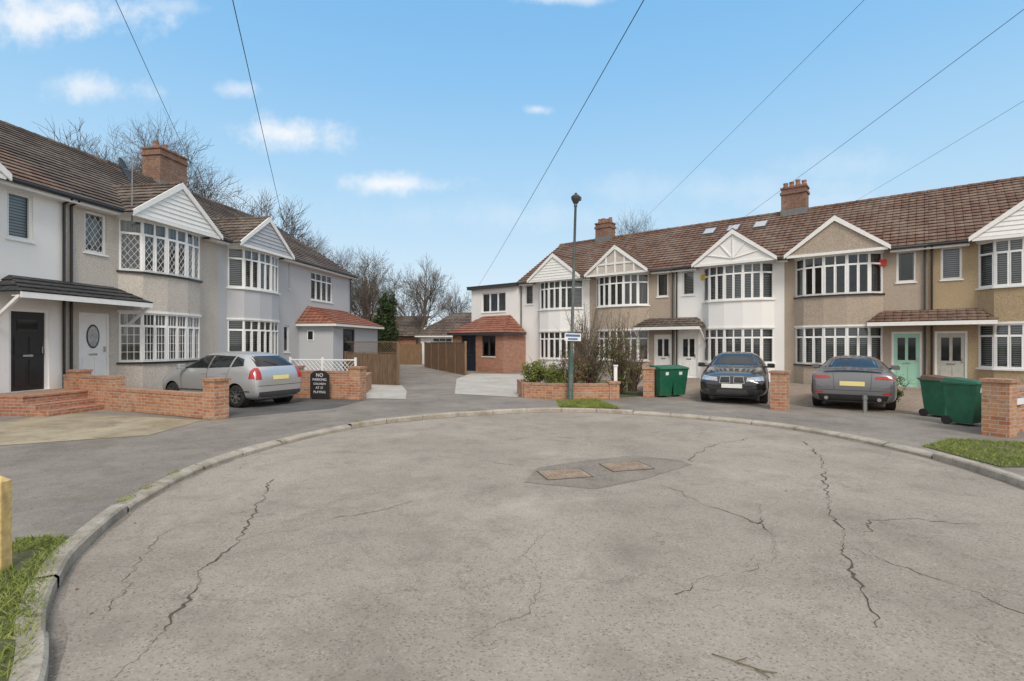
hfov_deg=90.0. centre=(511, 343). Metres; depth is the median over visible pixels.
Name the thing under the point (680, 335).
door frame
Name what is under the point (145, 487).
kerb weeds
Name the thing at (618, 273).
bay fascia
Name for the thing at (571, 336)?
street lamp
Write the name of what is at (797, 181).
chimney pots
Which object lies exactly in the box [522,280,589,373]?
walls
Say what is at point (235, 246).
bay heads
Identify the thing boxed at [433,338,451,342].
window frames
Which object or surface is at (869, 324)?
canopy fascia
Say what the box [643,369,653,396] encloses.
brickwork
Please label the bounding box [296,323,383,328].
porch fascia
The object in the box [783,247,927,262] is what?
fascia
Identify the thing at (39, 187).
gutter
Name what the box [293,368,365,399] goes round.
brickwork
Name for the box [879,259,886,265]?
alarm box
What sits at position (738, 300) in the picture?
bay sills
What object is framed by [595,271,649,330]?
bay heads
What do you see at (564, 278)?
bay fascia
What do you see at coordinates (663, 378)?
wheelie bin
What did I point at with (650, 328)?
canopy fascia
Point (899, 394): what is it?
potted plant
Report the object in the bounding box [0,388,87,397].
step tops
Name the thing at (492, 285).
extension roof
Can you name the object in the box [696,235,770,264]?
gable wall
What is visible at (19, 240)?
window sills
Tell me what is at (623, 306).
bay sills
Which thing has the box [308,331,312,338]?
porch side glass
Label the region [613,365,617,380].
white post
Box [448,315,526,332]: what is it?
porch roof
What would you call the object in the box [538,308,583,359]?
bay sills
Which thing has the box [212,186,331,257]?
bare tree
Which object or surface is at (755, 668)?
fallen twig
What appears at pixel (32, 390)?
door step
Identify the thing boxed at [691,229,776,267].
barge boards
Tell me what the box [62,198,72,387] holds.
down pipe
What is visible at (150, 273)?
bay sills
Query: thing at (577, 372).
flowering shrub
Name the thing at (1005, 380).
coping
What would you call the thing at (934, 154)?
telephone cable
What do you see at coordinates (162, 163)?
chimney stack
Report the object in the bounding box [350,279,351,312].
down pipe
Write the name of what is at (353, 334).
door frame
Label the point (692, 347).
door glass
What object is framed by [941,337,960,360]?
door glass
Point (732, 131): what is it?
telephone cable
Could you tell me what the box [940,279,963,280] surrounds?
window sills
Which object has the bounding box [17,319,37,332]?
door glass
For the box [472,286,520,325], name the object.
extension walls
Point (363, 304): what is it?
bare tree
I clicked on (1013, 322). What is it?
bay heads
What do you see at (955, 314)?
canopy tiles
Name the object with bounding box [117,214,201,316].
bay heads
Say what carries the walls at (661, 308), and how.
on the footway
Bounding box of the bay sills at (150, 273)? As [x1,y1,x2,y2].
[116,270,202,363]
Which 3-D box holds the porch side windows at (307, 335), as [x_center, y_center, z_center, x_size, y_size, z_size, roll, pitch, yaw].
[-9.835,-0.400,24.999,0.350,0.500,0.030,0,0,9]
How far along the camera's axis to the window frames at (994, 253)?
17.54 m
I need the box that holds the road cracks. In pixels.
[109,436,1021,679]
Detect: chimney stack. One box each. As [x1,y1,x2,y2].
[140,146,188,186]
[594,221,615,237]
[780,184,809,210]
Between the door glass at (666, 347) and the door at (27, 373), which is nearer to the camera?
the door at (27, 373)
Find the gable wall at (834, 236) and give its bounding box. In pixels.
[789,221,884,255]
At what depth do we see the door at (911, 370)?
19.44 m
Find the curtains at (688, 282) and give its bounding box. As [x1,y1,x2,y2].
[684,264,770,361]
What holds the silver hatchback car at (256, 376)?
on the asphalt drive at (263, 407)
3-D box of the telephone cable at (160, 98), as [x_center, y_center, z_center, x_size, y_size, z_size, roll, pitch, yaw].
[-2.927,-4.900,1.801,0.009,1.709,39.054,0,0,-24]
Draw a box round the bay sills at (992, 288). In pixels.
[975,285,1023,370]
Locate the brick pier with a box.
[769,370,790,410]
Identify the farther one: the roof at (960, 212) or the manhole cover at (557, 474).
the roof at (960, 212)
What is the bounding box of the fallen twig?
[712,653,777,677]
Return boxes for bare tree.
[38,117,117,163]
[63,111,247,206]
[78,133,225,200]
[187,161,264,215]
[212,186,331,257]
[295,228,379,314]
[347,257,388,315]
[349,247,409,320]
[351,280,390,316]
[373,273,436,318]
[388,252,457,343]
[430,284,471,321]
[615,206,653,235]
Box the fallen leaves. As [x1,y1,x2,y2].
[41,408,946,613]
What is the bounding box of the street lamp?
[565,193,581,398]
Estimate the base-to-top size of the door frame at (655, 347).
2.080 m
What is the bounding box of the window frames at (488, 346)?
[483,336,494,356]
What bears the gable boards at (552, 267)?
on the bay heads at (560, 330)
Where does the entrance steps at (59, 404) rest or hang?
on the footway
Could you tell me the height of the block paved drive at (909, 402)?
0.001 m
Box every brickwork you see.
[63,372,228,419]
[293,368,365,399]
[366,375,370,392]
[517,382,618,399]
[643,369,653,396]
[982,382,1023,437]
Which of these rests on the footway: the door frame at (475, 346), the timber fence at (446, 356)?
the timber fence at (446, 356)
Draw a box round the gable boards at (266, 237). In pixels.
[244,223,290,256]
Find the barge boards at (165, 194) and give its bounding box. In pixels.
[132,183,222,239]
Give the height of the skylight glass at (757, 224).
0.367 m
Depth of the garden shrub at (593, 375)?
16.75 m
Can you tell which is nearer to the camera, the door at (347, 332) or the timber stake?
the timber stake
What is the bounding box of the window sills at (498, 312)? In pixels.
[481,304,533,356]
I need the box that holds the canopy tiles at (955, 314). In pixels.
[928,308,997,320]
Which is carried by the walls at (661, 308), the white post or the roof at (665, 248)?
the roof at (665, 248)
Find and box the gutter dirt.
[47,412,1023,680]
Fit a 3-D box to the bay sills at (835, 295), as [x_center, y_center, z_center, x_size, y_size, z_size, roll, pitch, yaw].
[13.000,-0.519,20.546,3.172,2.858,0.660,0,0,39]
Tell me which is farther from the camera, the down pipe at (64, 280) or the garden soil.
the garden soil
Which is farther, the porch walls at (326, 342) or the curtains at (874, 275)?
the porch walls at (326, 342)
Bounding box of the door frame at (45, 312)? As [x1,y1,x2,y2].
[9,308,47,391]
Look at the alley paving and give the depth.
21.91 m
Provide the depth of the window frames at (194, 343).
16.59 m
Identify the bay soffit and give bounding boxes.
[120,212,213,236]
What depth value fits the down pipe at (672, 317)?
25.01 m
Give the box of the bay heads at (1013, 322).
[976,237,1023,324]
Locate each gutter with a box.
[0,178,78,199]
[78,196,227,241]
[228,239,357,277]
[587,268,671,277]
[672,258,781,269]
[782,244,927,259]
[928,240,969,246]
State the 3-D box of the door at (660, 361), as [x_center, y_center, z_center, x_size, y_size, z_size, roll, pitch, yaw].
[7.544,0.625,25.511,0.780,2.010,0.068,0,0,39]
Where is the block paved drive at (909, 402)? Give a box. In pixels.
[637,379,939,415]
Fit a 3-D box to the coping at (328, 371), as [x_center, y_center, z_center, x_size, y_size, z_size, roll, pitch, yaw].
[-5.700,0.794,15.680,2.582,0.209,0.423,0,0,13]
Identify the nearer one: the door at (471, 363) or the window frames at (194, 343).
the window frames at (194, 343)
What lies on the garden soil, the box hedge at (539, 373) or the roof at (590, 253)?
the box hedge at (539, 373)
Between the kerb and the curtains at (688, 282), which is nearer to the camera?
the kerb
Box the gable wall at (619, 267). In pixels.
[588,250,643,274]
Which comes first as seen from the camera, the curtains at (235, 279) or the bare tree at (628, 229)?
the curtains at (235, 279)
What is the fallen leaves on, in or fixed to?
on the road
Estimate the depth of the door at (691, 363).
24.67 m
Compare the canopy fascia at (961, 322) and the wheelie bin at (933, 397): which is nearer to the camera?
the wheelie bin at (933, 397)
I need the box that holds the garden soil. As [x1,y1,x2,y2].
[560,376,642,397]
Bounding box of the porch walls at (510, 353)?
[453,335,525,372]
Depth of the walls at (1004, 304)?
18.24 m
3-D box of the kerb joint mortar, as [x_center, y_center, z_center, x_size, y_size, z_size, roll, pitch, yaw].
[1.054,1.695,-13.383,10.884,0.040,53.234,0,0,0]
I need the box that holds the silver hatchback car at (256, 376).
[162,351,301,407]
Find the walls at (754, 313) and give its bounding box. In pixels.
[675,258,783,381]
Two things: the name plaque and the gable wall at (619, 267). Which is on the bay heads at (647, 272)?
the gable wall at (619, 267)
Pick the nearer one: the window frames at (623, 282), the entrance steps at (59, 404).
the entrance steps at (59, 404)
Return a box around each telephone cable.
[116,1,220,226]
[232,0,290,251]
[480,0,643,282]
[596,0,863,264]
[684,9,1023,259]
[826,102,1021,217]
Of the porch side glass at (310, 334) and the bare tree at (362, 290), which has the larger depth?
the bare tree at (362, 290)
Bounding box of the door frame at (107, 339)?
[79,312,108,374]
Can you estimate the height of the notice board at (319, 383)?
0.870 m
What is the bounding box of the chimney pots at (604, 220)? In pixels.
[598,217,612,222]
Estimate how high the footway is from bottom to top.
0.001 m
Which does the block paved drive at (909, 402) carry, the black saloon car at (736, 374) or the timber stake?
the black saloon car at (736, 374)
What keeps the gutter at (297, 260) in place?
attached to the fascia at (310, 266)
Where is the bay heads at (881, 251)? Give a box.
[794,250,883,327]
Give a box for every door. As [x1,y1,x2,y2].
[11,311,43,391]
[80,315,105,374]
[343,330,352,368]
[463,336,474,370]
[569,374,572,389]
[656,336,670,364]
[681,336,696,377]
[894,333,919,386]
[937,333,964,377]
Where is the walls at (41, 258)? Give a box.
[0,186,62,392]
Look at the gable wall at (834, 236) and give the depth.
20.22 m
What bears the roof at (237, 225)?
on the walls at (286, 307)
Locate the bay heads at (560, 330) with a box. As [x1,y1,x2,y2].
[538,278,583,331]
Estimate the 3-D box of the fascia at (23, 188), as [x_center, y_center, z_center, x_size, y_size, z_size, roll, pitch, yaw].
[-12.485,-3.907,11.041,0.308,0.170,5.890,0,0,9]
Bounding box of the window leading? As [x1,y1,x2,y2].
[85,215,197,277]
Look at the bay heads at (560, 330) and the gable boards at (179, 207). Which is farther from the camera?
the bay heads at (560, 330)
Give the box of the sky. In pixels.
[0,0,1023,328]
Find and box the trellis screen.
[289,357,356,370]
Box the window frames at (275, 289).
[228,247,331,354]
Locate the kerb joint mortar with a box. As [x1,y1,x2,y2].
[49,410,984,577]
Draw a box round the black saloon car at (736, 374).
[698,352,774,403]
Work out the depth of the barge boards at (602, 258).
26.22 m
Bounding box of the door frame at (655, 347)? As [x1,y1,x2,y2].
[654,334,671,364]
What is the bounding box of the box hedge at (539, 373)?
[519,355,567,382]
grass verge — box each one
[0,530,72,680]
[556,398,621,408]
[921,437,1023,466]
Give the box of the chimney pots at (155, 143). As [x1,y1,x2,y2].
[152,140,176,152]
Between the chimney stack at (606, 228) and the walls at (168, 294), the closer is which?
the walls at (168, 294)
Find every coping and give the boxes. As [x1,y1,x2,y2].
[63,369,230,396]
[295,365,367,373]
[517,379,620,385]
[979,378,1023,391]
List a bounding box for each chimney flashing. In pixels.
[595,236,611,241]
[780,207,807,215]
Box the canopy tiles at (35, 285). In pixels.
[0,275,95,297]
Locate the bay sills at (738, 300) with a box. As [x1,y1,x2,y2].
[702,298,775,364]
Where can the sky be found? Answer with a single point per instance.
(408, 129)
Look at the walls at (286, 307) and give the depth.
23.70 m
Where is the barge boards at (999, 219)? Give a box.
[969,200,1023,240]
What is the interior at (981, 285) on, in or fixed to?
on the footway
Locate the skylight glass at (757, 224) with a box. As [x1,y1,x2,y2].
[703,220,767,233]
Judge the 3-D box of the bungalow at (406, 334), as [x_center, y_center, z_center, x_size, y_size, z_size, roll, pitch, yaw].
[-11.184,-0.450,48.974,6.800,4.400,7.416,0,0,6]
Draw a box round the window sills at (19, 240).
[5,237,35,243]
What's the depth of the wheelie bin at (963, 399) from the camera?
10.39 m
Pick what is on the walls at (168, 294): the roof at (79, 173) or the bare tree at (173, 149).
the roof at (79, 173)
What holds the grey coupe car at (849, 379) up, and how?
on the block paved drive at (909, 402)
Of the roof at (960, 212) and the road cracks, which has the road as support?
the road cracks
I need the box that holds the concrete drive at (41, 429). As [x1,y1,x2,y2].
[0,414,201,444]
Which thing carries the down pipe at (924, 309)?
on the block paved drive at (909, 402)
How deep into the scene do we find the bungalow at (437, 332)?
42.01 m
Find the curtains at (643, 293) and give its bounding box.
[600,274,666,358]
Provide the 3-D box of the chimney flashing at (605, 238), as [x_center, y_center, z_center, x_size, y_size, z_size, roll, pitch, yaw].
[5.915,-6.325,32.495,1.060,0.750,0.810,0,0,39]
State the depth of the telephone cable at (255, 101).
8.88 m
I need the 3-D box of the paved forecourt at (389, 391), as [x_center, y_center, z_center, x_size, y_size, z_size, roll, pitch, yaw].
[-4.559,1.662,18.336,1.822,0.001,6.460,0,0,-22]
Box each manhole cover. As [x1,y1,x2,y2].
[537,468,592,479]
[598,461,654,471]
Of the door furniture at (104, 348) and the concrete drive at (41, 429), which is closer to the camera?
the concrete drive at (41, 429)
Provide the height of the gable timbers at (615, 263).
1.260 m
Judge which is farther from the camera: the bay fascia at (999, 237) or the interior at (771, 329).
the interior at (771, 329)
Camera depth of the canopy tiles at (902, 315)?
19.07 m
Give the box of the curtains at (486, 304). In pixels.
[484,293,579,357]
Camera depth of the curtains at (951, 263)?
17.58 m
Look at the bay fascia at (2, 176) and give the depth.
11.82 m
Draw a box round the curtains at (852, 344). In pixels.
[799,328,878,362]
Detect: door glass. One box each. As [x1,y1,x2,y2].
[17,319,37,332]
[344,334,351,350]
[465,339,473,353]
[658,339,668,355]
[683,339,694,356]
[898,338,915,359]
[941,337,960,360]
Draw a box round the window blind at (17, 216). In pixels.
[9,194,25,237]
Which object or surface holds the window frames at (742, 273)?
attached to the walls at (754, 313)
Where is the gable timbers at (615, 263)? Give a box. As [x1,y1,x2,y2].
[596,249,634,273]
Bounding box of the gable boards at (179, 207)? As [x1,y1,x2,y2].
[138,190,217,235]
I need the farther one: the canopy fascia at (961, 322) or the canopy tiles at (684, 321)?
the canopy tiles at (684, 321)
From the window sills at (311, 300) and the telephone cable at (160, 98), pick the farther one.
the window sills at (311, 300)
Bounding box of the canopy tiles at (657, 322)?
[633,318,673,326]
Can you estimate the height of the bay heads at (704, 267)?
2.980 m
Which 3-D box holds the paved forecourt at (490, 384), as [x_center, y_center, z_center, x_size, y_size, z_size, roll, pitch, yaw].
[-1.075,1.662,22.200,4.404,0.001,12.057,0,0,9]
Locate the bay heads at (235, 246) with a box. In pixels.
[227,244,279,321]
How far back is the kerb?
6.36 m
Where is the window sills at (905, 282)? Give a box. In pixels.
[895,281,916,283]
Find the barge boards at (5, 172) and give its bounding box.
[0,163,11,180]
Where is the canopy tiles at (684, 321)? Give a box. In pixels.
[668,317,704,326]
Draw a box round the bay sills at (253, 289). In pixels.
[226,287,280,294]
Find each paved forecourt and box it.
[366,385,406,398]
[455,373,528,396]
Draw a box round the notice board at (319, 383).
[310,370,328,398]
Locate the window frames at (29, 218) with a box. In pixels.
[7,190,31,241]
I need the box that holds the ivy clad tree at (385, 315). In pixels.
[371,287,400,351]
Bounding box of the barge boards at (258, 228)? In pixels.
[241,217,339,265]
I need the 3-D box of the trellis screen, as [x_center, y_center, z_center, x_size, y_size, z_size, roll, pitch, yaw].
[-6.230,1.100,16.832,2.460,1.300,0.052,0,0,13]
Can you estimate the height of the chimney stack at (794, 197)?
1.880 m
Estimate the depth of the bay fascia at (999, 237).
17.23 m
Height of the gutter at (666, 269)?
0.116 m
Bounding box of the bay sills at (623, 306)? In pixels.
[595,305,649,361]
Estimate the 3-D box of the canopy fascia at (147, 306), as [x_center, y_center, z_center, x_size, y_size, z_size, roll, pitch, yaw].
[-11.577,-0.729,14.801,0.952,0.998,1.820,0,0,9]
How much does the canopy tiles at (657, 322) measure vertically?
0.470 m
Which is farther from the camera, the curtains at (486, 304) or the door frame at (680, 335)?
the curtains at (486, 304)
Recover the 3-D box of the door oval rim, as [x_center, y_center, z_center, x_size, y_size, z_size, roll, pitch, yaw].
[-12.128,-0.207,14.821,0.001,0.700,0.405,0,0,9]
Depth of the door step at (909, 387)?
19.11 m
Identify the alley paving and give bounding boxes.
[366,364,462,399]
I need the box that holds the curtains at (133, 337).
[121,314,194,359]
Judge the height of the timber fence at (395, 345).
1.830 m
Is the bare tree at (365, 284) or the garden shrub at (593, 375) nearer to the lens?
the garden shrub at (593, 375)
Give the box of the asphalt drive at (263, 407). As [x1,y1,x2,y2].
[130,398,363,419]
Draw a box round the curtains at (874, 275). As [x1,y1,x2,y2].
[799,253,913,294]
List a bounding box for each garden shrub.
[557,302,625,380]
[559,323,616,382]
[593,306,651,393]
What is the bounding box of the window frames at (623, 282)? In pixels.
[596,273,667,359]
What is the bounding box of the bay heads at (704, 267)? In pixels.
[703,260,774,328]
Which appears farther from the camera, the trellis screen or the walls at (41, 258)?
the trellis screen
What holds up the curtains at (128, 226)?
attached to the walls at (168, 294)
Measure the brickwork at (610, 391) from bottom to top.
0.550 m
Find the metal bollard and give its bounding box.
[862,395,867,412]
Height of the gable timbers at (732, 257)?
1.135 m
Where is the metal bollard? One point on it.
(865, 398)
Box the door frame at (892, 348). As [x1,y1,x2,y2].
[891,332,921,386]
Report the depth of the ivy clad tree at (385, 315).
41.62 m
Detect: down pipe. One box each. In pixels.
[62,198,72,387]
[70,201,79,369]
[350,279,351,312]
[520,286,521,326]
[671,272,672,364]
[674,270,676,364]
[924,247,925,374]
[931,246,932,374]
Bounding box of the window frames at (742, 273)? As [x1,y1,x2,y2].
[683,262,772,362]
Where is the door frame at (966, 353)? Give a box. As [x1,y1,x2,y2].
[935,331,967,377]
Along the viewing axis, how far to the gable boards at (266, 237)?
21.57 m
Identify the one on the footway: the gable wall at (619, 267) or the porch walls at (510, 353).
the porch walls at (510, 353)
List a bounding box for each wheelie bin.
[649,365,675,395]
[666,365,689,394]
[917,375,947,415]
[939,377,981,423]
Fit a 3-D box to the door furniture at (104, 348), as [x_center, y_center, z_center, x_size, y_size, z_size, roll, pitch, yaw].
[-12.093,0.208,14.928,0.050,0.256,0.467,0,0,9]
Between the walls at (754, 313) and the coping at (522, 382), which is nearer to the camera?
the coping at (522, 382)
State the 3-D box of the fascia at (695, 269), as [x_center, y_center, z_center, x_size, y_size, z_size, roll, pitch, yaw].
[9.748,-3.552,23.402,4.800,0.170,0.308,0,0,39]
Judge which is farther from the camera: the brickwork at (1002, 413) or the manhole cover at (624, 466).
the brickwork at (1002, 413)
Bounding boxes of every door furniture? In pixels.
[22,347,42,356]
[89,346,105,354]
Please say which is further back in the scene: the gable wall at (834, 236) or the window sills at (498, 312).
the window sills at (498, 312)
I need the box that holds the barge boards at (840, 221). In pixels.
[784,215,890,258]
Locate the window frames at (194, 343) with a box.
[84,210,199,361]
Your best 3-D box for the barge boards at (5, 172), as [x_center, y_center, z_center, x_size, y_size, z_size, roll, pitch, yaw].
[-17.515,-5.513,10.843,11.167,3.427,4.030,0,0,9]
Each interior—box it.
[26,198,26,237]
[285,277,329,350]
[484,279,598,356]
[706,264,771,360]
[798,253,911,361]
[981,245,981,365]
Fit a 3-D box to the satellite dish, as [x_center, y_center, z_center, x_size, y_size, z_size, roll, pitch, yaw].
[-11.616,-5.252,15.353,0.224,0.624,0.652,0,0,-18]
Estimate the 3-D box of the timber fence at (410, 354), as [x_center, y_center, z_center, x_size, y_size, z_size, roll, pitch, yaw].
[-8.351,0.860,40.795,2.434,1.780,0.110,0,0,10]
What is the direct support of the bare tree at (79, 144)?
on the footway
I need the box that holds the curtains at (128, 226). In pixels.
[85,213,194,275]
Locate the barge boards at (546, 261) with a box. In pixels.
[520,251,579,282]
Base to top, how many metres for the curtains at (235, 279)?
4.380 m
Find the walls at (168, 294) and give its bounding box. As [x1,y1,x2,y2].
[66,204,217,389]
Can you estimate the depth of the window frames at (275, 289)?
21.57 m
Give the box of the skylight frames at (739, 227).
[701,220,768,235]
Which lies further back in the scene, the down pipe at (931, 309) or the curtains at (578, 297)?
the curtains at (578, 297)
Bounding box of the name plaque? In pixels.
[1017,397,1023,404]
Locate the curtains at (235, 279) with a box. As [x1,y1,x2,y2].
[229,249,328,352]
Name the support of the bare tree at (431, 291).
on the footway
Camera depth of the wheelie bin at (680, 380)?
16.04 m
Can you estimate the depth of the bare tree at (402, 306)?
53.34 m
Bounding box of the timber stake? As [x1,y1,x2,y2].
[0,476,11,571]
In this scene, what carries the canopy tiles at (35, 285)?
attached to the walls at (41, 258)
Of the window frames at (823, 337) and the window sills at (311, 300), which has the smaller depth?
the window frames at (823, 337)
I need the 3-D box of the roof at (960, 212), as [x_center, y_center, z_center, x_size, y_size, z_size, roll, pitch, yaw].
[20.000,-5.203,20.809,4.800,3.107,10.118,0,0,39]
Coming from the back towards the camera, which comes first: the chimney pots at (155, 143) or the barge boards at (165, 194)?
the chimney pots at (155, 143)
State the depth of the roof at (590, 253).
31.24 m
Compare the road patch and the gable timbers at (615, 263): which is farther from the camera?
the gable timbers at (615, 263)
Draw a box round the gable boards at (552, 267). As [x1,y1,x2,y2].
[530,257,575,280]
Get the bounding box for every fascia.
[0,173,5,179]
[0,179,74,202]
[0,291,95,316]
[67,200,224,243]
[96,298,152,335]
[133,213,220,239]
[220,242,355,278]
[240,243,292,259]
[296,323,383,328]
[447,283,525,334]
[518,278,586,285]
[528,276,578,282]
[586,270,646,277]
[587,270,674,279]
[633,327,667,340]
[668,326,705,347]
[673,260,783,271]
[694,257,774,266]
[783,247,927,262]
[786,246,887,258]
[867,321,927,334]
[928,243,969,249]
[928,320,997,333]
[972,233,1023,240]
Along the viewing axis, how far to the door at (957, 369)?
18.64 m
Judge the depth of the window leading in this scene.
16.07 m
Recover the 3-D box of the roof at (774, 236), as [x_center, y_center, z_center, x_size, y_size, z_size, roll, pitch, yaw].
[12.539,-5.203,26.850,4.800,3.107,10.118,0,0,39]
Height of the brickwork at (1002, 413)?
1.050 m
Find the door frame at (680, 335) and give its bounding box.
[679,334,697,377]
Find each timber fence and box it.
[344,341,397,384]
[392,342,398,384]
[399,343,421,364]
[424,341,466,374]
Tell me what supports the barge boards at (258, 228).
attached to the roof at (237, 225)
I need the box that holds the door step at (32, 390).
[8,389,56,392]
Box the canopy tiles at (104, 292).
[66,281,152,302]
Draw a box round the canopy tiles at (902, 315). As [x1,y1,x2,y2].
[867,309,927,321]
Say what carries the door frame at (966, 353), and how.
attached to the walls at (1004, 304)
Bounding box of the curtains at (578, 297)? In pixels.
[527,281,581,307]
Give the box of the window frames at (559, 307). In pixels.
[482,280,582,358]
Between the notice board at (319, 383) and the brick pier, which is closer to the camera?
the brick pier
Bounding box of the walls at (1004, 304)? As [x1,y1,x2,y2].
[928,241,1023,384]
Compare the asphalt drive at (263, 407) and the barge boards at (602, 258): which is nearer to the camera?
the asphalt drive at (263, 407)
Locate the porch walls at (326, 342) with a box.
[299,326,377,370]
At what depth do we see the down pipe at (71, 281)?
14.04 m
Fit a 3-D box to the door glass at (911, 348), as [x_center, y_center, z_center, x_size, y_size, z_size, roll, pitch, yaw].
[14.993,0.203,19.455,0.546,0.844,0.017,0,0,39]
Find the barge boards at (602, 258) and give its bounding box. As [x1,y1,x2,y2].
[584,245,646,277]
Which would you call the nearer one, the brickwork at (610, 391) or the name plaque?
the name plaque
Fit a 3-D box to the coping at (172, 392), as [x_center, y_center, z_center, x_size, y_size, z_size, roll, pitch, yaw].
[-9.207,0.940,12.590,6.139,0.499,0.424,0,0,24]
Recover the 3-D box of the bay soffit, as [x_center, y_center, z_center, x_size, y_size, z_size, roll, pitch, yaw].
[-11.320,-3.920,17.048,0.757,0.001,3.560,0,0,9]
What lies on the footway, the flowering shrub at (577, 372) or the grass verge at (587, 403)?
the grass verge at (587, 403)
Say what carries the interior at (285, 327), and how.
on the footway
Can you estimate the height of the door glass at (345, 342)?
0.895 m
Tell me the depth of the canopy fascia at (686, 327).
23.81 m
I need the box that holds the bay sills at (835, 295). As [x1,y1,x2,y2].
[793,293,884,365]
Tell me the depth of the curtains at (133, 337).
16.15 m
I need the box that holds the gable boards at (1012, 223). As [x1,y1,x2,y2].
[975,206,1023,237]
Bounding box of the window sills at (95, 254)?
[83,251,108,256]
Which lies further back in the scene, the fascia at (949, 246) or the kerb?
the fascia at (949, 246)
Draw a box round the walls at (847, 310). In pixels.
[784,248,927,386]
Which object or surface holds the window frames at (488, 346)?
on the porch walls at (510, 353)
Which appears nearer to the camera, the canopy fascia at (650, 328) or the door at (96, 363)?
the door at (96, 363)
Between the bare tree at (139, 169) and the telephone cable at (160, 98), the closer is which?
the telephone cable at (160, 98)
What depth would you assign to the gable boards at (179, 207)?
16.94 m
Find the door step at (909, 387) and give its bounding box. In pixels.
[898,386,920,388]
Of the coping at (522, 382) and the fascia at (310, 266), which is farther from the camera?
the fascia at (310, 266)
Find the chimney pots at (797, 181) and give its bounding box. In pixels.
[783,179,806,187]
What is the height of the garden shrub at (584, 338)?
2.892 m
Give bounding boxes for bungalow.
[362,316,429,343]
[415,312,471,363]
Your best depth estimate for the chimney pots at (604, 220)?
32.45 m
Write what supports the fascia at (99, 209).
attached to the walls at (168, 294)
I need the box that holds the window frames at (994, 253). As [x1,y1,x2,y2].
[941,237,1023,368]
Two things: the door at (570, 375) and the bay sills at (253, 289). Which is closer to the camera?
the door at (570, 375)
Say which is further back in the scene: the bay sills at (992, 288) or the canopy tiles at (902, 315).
the canopy tiles at (902, 315)
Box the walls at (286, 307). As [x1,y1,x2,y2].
[218,242,349,364]
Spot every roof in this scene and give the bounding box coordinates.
[0,120,225,238]
[0,146,75,195]
[105,159,355,275]
[295,306,383,326]
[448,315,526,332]
[466,282,518,287]
[517,234,625,282]
[613,223,704,269]
[673,212,801,267]
[783,190,927,256]
[928,176,1023,243]
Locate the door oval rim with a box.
[86,324,99,347]
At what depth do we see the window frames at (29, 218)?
13.10 m
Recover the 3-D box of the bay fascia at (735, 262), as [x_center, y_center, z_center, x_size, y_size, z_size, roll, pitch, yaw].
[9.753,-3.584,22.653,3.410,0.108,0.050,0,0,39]
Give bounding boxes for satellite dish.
[118,157,130,179]
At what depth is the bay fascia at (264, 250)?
21.36 m
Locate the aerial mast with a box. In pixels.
[124,156,139,223]
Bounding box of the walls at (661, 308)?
[590,272,674,376]
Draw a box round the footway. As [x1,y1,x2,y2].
[0,371,1023,541]
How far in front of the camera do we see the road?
4.04 m
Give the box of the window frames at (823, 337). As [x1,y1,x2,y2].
[796,251,915,364]
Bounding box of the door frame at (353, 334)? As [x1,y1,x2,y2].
[343,329,353,350]
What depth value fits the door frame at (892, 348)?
19.52 m
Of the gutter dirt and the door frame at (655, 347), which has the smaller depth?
the gutter dirt
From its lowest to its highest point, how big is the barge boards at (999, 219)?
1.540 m
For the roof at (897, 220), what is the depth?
22.20 m
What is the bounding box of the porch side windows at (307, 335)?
[307,330,313,340]
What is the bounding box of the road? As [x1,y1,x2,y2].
[46,411,1023,680]
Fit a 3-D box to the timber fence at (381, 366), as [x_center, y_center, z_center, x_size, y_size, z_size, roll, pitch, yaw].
[-5.802,0.830,21.095,2.700,1.840,0.110,0,0,23]
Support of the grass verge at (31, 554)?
on the footway
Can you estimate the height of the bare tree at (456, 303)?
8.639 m
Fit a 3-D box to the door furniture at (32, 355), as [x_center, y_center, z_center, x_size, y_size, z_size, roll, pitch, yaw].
[-12.361,0.208,13.209,0.050,0.256,0.466,0,0,9]
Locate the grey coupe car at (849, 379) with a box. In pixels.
[811,355,899,409]
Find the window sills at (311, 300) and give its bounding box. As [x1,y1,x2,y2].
[283,288,333,352]
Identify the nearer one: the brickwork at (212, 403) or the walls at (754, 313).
the brickwork at (212, 403)
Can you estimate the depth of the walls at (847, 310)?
20.00 m
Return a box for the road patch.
[525,455,690,488]
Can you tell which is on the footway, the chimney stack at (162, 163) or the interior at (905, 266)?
the interior at (905, 266)
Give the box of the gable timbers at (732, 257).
[707,234,758,258]
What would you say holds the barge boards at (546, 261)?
attached to the roof at (590, 253)
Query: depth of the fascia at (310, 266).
25.82 m
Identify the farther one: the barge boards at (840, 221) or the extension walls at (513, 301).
the extension walls at (513, 301)
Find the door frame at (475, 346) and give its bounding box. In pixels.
[462,335,475,370]
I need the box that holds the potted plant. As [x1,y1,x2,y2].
[896,376,911,401]
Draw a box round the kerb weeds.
[58,420,983,547]
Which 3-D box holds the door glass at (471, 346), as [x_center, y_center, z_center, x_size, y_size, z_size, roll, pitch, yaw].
[-2.581,0.173,30.979,0.742,0.874,0.016,0,0,39]
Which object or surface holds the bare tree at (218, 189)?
on the footway
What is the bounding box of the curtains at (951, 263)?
[943,239,1021,366]
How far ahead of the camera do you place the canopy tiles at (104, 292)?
14.63 m
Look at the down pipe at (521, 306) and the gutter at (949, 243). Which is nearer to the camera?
the gutter at (949, 243)
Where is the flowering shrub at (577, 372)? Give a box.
[551,348,593,382]
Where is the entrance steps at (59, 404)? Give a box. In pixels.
[0,392,103,416]
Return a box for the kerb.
[8,407,1023,680]

